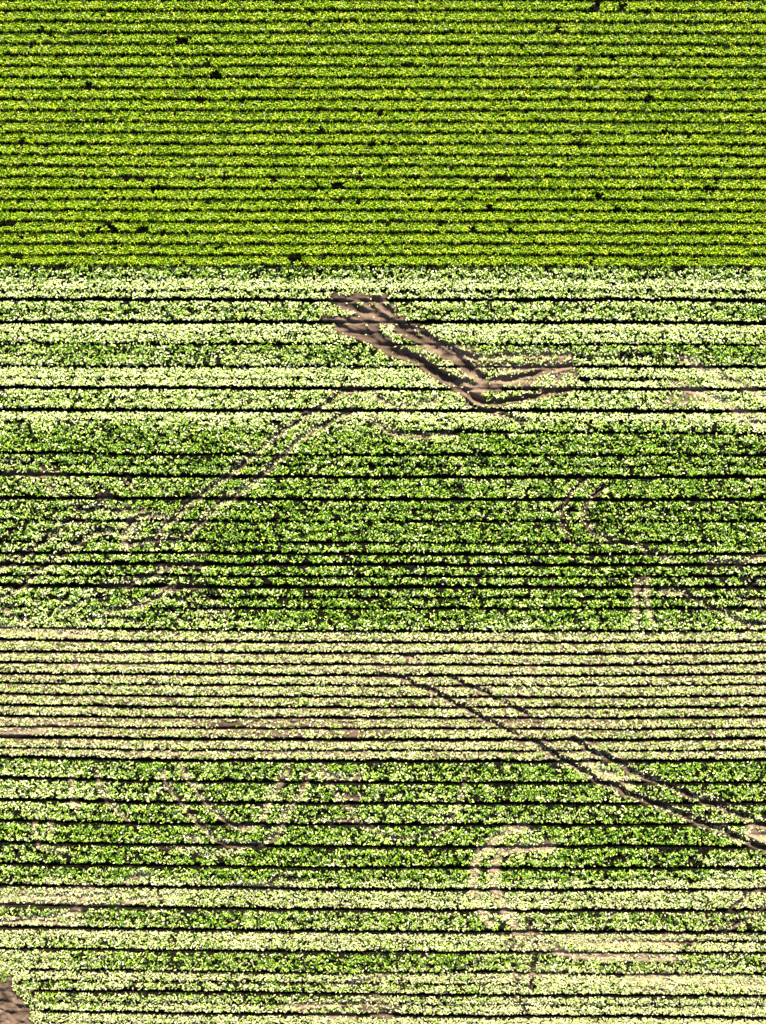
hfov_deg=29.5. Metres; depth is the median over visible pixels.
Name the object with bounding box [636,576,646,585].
wheel track
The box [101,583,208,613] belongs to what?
wheel track
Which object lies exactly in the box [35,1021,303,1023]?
crop row
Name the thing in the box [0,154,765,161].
crop row
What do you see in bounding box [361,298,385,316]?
wheel track
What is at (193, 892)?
crop row
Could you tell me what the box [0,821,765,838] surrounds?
crop row
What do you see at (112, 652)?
furrow
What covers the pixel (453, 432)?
wheel track
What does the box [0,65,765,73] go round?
crop row
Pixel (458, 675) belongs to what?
furrow
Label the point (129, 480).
wheel track
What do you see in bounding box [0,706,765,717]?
crop row
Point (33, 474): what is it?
wheel track
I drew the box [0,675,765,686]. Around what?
crop row
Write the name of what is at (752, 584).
wheel track
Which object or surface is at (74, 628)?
wheel track
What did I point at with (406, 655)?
wheel track
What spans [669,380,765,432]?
wheel track
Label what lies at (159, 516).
wheel track
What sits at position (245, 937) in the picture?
crop row
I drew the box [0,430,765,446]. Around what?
crop row
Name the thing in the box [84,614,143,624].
wheel track
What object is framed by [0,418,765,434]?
crop row
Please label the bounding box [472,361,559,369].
wheel track
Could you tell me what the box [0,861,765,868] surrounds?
furrow
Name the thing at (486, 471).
crop row
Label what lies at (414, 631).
furrow
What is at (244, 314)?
crop row
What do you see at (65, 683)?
wheel track
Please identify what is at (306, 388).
furrow
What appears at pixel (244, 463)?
wheel track
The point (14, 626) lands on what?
wheel track
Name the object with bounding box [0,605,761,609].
furrow
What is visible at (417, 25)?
crop row
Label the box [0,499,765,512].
crop row
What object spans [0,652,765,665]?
crop row
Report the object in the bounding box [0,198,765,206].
crop row
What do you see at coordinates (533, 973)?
wheel track
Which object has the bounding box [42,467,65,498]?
wheel track
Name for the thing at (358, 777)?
wheel track
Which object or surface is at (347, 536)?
crop row
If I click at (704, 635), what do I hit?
crop row
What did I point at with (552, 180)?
crop row
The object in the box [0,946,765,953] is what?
furrow
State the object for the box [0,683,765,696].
crop row
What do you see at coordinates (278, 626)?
crop row
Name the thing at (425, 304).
crop row
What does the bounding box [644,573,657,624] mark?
wheel track
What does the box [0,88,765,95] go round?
crop row
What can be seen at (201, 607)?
wheel track
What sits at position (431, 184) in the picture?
crop row
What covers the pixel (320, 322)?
furrow
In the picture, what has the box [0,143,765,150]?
crop row
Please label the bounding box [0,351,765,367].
crop row
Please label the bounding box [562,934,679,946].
wheel track
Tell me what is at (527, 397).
wheel track
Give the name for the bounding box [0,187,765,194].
crop row
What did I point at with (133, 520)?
wheel track
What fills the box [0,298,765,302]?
furrow
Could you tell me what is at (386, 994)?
wheel track
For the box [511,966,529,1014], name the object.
wheel track
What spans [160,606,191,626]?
wheel track
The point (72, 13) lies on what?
crop row
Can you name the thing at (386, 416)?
crop row
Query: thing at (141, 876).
wheel track
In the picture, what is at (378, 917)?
crop row
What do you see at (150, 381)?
crop row
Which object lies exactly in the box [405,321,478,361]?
wheel track
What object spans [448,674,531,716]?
wheel track
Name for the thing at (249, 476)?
furrow
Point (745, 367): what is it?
furrow
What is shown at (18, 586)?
wheel track
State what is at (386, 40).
crop row
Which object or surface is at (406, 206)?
crop row
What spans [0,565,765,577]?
crop row
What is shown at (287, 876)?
wheel track
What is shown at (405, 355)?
wheel track
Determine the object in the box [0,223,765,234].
crop row
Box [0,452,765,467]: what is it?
crop row
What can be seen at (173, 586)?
wheel track
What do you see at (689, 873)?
crop row
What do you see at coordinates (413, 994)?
furrow
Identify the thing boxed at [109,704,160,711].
wheel track
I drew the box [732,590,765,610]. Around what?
wheel track
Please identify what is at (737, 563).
wheel track
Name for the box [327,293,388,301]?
wheel track
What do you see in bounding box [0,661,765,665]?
furrow
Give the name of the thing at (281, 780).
wheel track
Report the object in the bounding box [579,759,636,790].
wheel track
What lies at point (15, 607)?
wheel track
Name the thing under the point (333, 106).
crop row
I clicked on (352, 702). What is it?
crop row
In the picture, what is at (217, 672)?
wheel track
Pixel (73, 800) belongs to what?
wheel track
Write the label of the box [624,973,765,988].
wheel track
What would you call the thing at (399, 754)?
crop row
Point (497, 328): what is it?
crop row
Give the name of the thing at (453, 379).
wheel track
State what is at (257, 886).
wheel track
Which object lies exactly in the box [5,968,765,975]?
furrow
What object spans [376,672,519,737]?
wheel track
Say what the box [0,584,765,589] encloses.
furrow
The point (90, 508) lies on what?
wheel track
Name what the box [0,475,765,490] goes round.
crop row
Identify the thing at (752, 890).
wheel track
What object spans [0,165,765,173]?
crop row
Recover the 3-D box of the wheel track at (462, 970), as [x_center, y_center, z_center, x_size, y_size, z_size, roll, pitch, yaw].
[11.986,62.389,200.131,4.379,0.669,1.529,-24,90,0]
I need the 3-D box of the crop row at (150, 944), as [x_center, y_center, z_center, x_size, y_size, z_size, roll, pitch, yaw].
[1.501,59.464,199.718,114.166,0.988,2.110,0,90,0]
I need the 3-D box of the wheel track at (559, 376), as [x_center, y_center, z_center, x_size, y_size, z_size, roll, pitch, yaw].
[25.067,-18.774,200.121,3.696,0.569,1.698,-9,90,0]
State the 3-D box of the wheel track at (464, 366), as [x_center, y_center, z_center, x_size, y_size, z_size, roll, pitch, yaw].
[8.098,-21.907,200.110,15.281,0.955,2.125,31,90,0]
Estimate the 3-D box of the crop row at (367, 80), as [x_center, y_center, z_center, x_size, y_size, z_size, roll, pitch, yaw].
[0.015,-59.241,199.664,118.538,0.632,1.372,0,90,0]
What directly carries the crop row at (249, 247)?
on the ground
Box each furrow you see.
[0,188,765,191]
[0,211,764,214]
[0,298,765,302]
[0,321,765,324]
[0,365,765,368]
[0,386,765,390]
[0,408,765,413]
[0,473,765,478]
[0,496,765,501]
[0,551,765,555]
[0,562,765,566]
[0,574,754,577]
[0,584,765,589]
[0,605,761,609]
[0,638,765,643]
[0,650,765,654]
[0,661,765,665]
[0,673,765,676]
[0,681,765,686]
[0,693,765,698]
[0,703,765,708]
[0,715,765,719]
[0,725,765,729]
[0,736,765,741]
[0,746,765,751]
[0,755,765,762]
[0,776,765,784]
[0,797,765,805]
[0,818,753,825]
[0,840,756,848]
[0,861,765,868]
[0,884,765,891]
[0,925,765,932]
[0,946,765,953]
[2,78,765,80]
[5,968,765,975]
[6,904,765,911]
[7,55,765,58]
[15,627,765,632]
[16,989,765,996]
[33,1009,765,1018]
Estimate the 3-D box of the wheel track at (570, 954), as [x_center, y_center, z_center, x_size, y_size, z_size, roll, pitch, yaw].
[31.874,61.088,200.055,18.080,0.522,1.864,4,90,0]
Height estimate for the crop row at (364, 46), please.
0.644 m
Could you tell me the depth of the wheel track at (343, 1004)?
200.04 m
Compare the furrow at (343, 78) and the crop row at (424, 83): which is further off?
the furrow at (343, 78)
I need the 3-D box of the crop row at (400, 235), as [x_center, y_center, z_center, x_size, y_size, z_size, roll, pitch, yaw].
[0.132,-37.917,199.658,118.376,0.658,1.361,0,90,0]
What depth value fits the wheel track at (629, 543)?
200.18 m
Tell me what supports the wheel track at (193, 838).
on the ground
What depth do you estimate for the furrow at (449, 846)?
200.26 m
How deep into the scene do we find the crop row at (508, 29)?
199.34 m
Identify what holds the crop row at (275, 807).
on the ground
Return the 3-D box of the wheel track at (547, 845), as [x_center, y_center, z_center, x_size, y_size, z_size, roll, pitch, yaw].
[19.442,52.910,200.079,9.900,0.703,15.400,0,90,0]
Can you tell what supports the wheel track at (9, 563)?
on the ground
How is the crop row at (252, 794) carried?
on the ground
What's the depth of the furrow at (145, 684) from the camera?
200.20 m
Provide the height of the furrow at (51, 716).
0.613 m
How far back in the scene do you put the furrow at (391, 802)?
200.23 m
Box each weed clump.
[0,970,6,981]
[46,997,57,1010]
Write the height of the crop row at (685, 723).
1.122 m
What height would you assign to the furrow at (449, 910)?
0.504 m
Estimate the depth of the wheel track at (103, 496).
200.13 m
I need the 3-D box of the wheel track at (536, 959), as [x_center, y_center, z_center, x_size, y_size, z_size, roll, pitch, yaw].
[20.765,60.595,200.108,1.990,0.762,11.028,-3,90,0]
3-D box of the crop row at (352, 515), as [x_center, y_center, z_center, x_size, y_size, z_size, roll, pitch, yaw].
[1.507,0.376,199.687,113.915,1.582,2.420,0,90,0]
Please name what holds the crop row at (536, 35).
on the ground
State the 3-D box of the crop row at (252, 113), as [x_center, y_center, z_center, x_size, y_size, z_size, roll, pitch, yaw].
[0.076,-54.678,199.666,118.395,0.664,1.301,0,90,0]
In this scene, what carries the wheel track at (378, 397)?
on the ground
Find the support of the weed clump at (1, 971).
on the ground
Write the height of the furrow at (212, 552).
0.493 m
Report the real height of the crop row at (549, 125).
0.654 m
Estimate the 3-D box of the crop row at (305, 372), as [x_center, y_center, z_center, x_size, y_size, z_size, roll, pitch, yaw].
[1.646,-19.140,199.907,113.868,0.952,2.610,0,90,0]
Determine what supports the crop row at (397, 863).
on the ground
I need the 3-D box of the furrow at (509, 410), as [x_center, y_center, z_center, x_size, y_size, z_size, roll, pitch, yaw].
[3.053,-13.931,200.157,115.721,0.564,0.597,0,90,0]
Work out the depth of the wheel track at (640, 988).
199.98 m
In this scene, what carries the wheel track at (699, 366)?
on the ground
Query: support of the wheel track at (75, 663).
on the ground
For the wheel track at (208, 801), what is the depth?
200.16 m
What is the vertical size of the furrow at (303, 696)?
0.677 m
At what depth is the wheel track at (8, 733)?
199.96 m
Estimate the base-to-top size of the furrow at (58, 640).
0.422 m
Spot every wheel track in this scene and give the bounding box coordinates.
[0,470,69,477]
[0,516,85,573]
[0,526,120,601]
[0,613,27,619]
[0,618,33,627]
[0,627,100,637]
[0,726,47,736]
[0,885,95,898]
[0,898,117,907]
[0,910,83,926]
[0,918,85,926]
[2,607,16,616]
[5,604,28,609]
[31,597,65,604]
[32,818,64,853]
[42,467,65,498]
[42,626,75,630]
[48,817,54,834]
[53,678,73,686]
[58,594,108,612]
[69,769,81,812]
[71,502,124,515]
[71,660,91,670]
[71,890,131,908]
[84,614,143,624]
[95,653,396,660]
[96,493,115,500]
[96,766,135,822]
[98,562,208,589]
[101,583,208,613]
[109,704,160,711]
[113,891,191,908]
[121,518,137,543]
[121,534,184,549]
[122,474,139,492]
[122,871,153,883]
[127,511,174,534]
[135,584,176,609]
[135,798,160,806]
[153,843,246,856]
[154,385,369,533]
[159,767,315,847]
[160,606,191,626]
[161,593,207,626]
[178,762,259,830]
[184,406,361,539]
[186,593,217,625]
[186,833,204,841]
[204,590,231,624]
[215,658,225,680]
[226,883,291,888]
[258,762,292,823]
[269,873,305,881]
[280,999,380,1011]
[308,1012,358,1019]
[320,315,406,323]
[320,764,468,840]
[320,765,363,782]
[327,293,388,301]
[327,817,361,824]
[332,321,486,406]
[332,970,391,985]
[335,300,391,325]
[343,790,364,801]
[346,319,398,349]
[350,992,393,1000]
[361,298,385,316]
[365,1001,396,1018]
[368,320,387,342]
[370,389,439,410]
[372,415,455,439]
[375,298,398,316]
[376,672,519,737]
[394,319,491,382]
[400,652,421,662]
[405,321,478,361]
[427,362,503,391]
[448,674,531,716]
[453,351,574,360]
[455,957,483,975]
[463,398,531,423]
[471,385,574,406]
[471,822,531,929]
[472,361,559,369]
[472,969,567,984]
[488,841,558,951]
[490,361,575,384]
[496,358,568,375]
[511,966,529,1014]
[525,665,537,673]
[525,913,540,992]
[530,737,765,851]
[538,919,550,927]
[551,945,678,962]
[552,369,577,381]
[559,474,590,549]
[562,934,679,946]
[567,735,765,829]
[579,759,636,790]
[580,483,617,542]
[618,538,680,561]
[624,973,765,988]
[629,978,688,993]
[632,584,641,625]
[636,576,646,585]
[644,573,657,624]
[658,587,765,626]
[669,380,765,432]
[677,354,765,400]
[704,556,765,565]
[717,903,765,931]
[728,879,765,911]
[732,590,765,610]
[734,620,765,634]
[743,822,765,844]
[746,573,765,588]
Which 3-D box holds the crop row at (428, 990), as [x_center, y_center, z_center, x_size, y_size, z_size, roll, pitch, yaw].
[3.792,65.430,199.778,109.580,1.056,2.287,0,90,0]
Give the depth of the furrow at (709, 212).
200.23 m
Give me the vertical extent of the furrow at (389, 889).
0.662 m
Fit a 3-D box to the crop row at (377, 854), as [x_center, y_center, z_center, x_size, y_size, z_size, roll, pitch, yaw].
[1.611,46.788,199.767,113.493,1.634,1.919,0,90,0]
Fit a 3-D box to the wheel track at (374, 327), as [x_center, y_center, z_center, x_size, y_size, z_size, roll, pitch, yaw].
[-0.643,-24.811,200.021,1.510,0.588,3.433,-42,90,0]
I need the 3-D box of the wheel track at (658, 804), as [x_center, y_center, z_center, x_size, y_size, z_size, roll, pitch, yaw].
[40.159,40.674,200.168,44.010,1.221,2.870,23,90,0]
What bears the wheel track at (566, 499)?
on the ground
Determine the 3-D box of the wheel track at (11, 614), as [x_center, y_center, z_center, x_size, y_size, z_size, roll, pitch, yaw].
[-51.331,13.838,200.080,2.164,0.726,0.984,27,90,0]
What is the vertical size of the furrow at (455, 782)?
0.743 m
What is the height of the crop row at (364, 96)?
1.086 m
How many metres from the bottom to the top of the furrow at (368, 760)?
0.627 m
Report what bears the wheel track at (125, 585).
on the ground
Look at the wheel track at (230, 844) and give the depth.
200.19 m
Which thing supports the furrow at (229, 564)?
on the ground
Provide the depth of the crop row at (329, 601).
199.58 m
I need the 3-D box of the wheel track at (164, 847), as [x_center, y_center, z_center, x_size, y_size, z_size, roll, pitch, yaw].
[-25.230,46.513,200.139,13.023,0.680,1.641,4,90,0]
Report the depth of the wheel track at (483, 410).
200.16 m
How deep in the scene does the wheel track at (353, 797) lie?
200.01 m
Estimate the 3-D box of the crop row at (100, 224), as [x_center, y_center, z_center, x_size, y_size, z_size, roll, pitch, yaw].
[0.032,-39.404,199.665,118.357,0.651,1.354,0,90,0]
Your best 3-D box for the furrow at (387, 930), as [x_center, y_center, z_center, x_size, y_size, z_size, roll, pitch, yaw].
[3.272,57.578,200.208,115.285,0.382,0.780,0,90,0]
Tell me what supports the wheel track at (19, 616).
on the ground
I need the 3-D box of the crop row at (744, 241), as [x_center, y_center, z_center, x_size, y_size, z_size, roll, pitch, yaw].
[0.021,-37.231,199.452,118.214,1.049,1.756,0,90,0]
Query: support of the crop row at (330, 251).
on the ground
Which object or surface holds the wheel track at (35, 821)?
on the ground
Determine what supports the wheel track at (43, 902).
on the ground
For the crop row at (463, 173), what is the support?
on the ground
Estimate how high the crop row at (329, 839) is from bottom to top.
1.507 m
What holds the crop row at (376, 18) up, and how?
on the ground
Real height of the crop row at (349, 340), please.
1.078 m
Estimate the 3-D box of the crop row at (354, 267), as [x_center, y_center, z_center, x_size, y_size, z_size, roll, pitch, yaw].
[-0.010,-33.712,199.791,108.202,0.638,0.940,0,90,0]
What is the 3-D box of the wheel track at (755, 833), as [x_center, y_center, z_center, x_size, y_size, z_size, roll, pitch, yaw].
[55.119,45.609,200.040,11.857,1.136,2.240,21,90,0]
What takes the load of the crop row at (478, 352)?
on the ground
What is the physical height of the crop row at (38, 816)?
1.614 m
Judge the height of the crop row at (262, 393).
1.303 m
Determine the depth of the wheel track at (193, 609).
200.16 m
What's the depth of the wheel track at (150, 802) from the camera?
200.27 m
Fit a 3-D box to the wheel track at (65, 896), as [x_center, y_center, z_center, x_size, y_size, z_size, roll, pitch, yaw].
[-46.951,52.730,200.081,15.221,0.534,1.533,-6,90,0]
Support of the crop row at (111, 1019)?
on the ground
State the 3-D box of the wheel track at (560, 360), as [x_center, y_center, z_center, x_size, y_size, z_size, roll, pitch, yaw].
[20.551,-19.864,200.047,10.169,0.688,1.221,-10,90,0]
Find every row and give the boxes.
[0,0,765,6]
[0,1,765,13]
[0,9,765,17]
[0,12,765,24]
[0,21,765,29]
[0,23,765,35]
[0,31,765,39]
[0,34,765,45]
[0,43,765,50]
[0,46,765,57]
[0,54,765,63]
[0,57,765,67]
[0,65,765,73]
[0,67,765,79]
[0,76,765,83]
[0,78,765,90]
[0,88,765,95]
[0,90,765,101]
[0,99,765,105]
[0,102,765,112]
[0,109,765,117]
[0,111,765,123]
[0,121,765,129]
[0,124,765,134]
[0,132,765,140]
[0,134,765,145]
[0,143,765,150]
[0,146,765,156]
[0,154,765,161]
[0,157,765,169]
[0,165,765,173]
[0,168,765,178]
[0,176,765,184]
[0,180,765,189]
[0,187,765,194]
[0,190,765,201]
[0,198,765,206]
[0,201,765,212]
[0,209,765,217]
[0,213,765,223]
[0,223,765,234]
[0,231,765,239]
[0,235,765,245]
[0,242,765,251]
[0,245,765,256]
[0,254,765,261]
[0,258,765,267]
[0,264,765,280]
[0,275,765,292]
[0,288,765,299]
[0,300,765,313]
[0,308,765,321]
[0,322,765,334]
[0,330,765,345]
[0,342,765,357]
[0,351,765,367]
[0,365,765,381]
[0,375,765,387]
[0,388,765,402]
[0,396,765,410]
[0,411,765,423]
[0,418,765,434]
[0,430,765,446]
[0,440,765,456]
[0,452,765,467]
[0,462,765,476]
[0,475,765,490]
[0,483,765,498]
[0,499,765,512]
[0,507,765,522]
[0,519,765,533]
[0,528,765,543]
[0,539,765,555]
[0,552,765,563]
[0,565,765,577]
[0,574,765,585]
[0,587,765,599]
[0,595,765,609]
[0,605,765,621]
[0,616,765,631]
[0,627,765,641]
[0,640,765,652]
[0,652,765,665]
[0,663,765,674]
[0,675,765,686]
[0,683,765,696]
[0,693,765,706]
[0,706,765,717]
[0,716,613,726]
[0,717,765,729]
[0,727,765,739]
[0,738,765,751]
[0,747,765,760]
[0,758,765,773]
[0,766,765,782]
[0,779,765,794]
[0,787,765,802]
[0,801,765,815]
[0,809,765,823]
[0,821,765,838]
[0,830,765,846]
[0,851,765,867]
[0,865,765,880]
[0,873,765,888]
[0,886,765,902]
[0,894,765,909]
[0,905,765,923]
[0,914,765,931]
[0,929,765,944]
[0,936,765,952]
[0,946,765,965]
[0,956,765,974]
[1,844,765,859]
[4,968,765,986]
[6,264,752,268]
[12,979,765,996]
[15,989,765,1006]
[17,221,765,228]
[23,1000,765,1016]
[29,1009,765,1023]
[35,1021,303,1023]
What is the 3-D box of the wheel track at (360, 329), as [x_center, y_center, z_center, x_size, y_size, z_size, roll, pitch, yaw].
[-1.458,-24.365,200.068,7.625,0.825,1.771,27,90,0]
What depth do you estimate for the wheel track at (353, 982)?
200.14 m
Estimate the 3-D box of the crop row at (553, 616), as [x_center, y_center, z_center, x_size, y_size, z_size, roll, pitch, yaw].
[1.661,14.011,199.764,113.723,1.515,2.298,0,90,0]
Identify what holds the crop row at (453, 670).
on the ground
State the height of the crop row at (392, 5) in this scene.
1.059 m
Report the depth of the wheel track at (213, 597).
200.16 m
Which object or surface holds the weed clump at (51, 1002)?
on the ground
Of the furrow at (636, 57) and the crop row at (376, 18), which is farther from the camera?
the furrow at (636, 57)
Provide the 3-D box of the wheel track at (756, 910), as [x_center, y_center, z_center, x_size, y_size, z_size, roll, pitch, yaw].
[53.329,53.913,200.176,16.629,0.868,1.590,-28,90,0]
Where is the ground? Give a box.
[0,0,765,1023]
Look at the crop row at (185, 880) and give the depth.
199.67 m
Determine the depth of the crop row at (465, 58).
199.61 m
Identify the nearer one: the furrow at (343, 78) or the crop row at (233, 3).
the crop row at (233, 3)
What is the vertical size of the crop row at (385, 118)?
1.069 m
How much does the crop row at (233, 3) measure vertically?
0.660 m
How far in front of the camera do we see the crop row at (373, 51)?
199.34 m
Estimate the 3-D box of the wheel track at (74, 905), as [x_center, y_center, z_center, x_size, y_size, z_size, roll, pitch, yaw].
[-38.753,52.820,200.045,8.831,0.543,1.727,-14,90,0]
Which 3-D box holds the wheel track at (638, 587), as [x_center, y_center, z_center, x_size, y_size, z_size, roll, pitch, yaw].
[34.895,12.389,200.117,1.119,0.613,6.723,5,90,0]
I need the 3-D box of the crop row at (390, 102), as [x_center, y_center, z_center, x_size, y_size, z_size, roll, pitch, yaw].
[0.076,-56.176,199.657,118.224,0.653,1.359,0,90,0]
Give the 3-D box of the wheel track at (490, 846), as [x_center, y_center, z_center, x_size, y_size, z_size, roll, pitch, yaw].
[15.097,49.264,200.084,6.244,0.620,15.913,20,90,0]
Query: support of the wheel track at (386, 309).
on the ground
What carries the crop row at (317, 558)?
on the ground
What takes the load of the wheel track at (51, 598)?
on the ground
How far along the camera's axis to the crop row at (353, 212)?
199.61 m
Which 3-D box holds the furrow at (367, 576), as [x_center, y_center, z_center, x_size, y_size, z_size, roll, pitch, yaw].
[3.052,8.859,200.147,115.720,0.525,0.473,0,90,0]
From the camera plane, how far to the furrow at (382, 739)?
200.25 m
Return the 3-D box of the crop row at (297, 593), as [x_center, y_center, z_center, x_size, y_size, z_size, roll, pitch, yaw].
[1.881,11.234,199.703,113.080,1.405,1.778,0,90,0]
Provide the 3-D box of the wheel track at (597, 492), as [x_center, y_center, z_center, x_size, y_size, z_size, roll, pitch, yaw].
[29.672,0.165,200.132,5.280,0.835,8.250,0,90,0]
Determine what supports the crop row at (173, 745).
on the ground
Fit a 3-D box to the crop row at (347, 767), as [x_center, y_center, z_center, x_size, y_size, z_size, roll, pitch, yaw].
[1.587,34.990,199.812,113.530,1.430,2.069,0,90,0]
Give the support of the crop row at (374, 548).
on the ground
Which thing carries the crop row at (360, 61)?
on the ground
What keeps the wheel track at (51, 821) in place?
on the ground
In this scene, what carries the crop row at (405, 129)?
on the ground
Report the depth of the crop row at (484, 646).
199.66 m
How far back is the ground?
199.99 m
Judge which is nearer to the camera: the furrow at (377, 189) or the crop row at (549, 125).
the crop row at (549, 125)
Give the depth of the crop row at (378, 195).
199.35 m
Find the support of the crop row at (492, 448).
on the ground
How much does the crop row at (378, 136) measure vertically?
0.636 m
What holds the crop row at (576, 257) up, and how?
on the ground
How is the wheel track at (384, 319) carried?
on the ground
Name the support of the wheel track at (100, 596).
on the ground
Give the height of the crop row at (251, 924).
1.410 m
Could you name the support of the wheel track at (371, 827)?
on the ground
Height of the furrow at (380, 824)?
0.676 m
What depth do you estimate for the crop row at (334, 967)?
199.63 m
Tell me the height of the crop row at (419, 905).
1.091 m
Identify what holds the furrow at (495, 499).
on the ground
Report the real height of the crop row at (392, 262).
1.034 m
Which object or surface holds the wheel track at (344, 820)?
on the ground
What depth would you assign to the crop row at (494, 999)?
199.67 m
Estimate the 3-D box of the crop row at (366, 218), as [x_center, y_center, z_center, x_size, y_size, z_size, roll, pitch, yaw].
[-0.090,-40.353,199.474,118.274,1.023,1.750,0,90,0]
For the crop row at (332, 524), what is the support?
on the ground
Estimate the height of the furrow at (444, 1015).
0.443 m
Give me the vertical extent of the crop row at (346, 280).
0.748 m
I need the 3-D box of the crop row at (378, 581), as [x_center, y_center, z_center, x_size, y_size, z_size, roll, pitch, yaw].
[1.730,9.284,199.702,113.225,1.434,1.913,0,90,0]
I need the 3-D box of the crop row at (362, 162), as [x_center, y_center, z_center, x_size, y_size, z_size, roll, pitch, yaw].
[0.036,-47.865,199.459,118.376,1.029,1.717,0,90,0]
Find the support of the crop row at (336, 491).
on the ground
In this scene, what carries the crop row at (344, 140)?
on the ground
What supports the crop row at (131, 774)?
on the ground
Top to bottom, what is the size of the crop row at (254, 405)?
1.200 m
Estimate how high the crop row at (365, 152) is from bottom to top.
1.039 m
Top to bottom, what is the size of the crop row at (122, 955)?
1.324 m
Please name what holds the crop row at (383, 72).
on the ground
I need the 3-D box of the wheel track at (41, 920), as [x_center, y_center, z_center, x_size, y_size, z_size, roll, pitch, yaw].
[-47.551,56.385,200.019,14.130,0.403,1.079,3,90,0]
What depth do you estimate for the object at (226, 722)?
199.95 m
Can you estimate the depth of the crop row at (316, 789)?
199.61 m
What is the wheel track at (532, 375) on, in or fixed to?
on the ground
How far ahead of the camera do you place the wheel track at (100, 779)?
200.11 m
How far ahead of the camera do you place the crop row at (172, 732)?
199.66 m
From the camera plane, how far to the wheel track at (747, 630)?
200.22 m
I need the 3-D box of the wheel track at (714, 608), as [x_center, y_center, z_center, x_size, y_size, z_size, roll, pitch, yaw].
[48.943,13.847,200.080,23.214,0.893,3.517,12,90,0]
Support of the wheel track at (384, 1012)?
on the ground
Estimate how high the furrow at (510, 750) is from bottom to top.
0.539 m
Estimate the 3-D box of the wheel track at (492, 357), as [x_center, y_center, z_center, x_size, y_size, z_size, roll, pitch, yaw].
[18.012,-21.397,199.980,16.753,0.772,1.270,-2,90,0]
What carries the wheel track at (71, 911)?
on the ground
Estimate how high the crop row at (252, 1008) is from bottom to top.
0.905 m
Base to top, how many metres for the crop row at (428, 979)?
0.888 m
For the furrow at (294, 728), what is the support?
on the ground
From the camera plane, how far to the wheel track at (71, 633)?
200.00 m
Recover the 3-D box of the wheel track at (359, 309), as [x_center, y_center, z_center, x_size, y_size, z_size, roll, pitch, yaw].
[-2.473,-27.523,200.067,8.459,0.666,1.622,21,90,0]
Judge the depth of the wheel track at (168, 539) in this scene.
200.20 m
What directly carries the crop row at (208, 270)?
on the ground
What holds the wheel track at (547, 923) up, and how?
on the ground
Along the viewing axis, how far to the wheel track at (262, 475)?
200.19 m
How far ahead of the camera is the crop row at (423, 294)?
199.67 m
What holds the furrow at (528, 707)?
on the ground
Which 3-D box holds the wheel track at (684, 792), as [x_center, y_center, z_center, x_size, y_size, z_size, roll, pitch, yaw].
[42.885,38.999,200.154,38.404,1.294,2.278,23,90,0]
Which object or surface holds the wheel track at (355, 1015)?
on the ground
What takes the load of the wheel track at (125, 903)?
on the ground
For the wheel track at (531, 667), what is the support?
on the ground

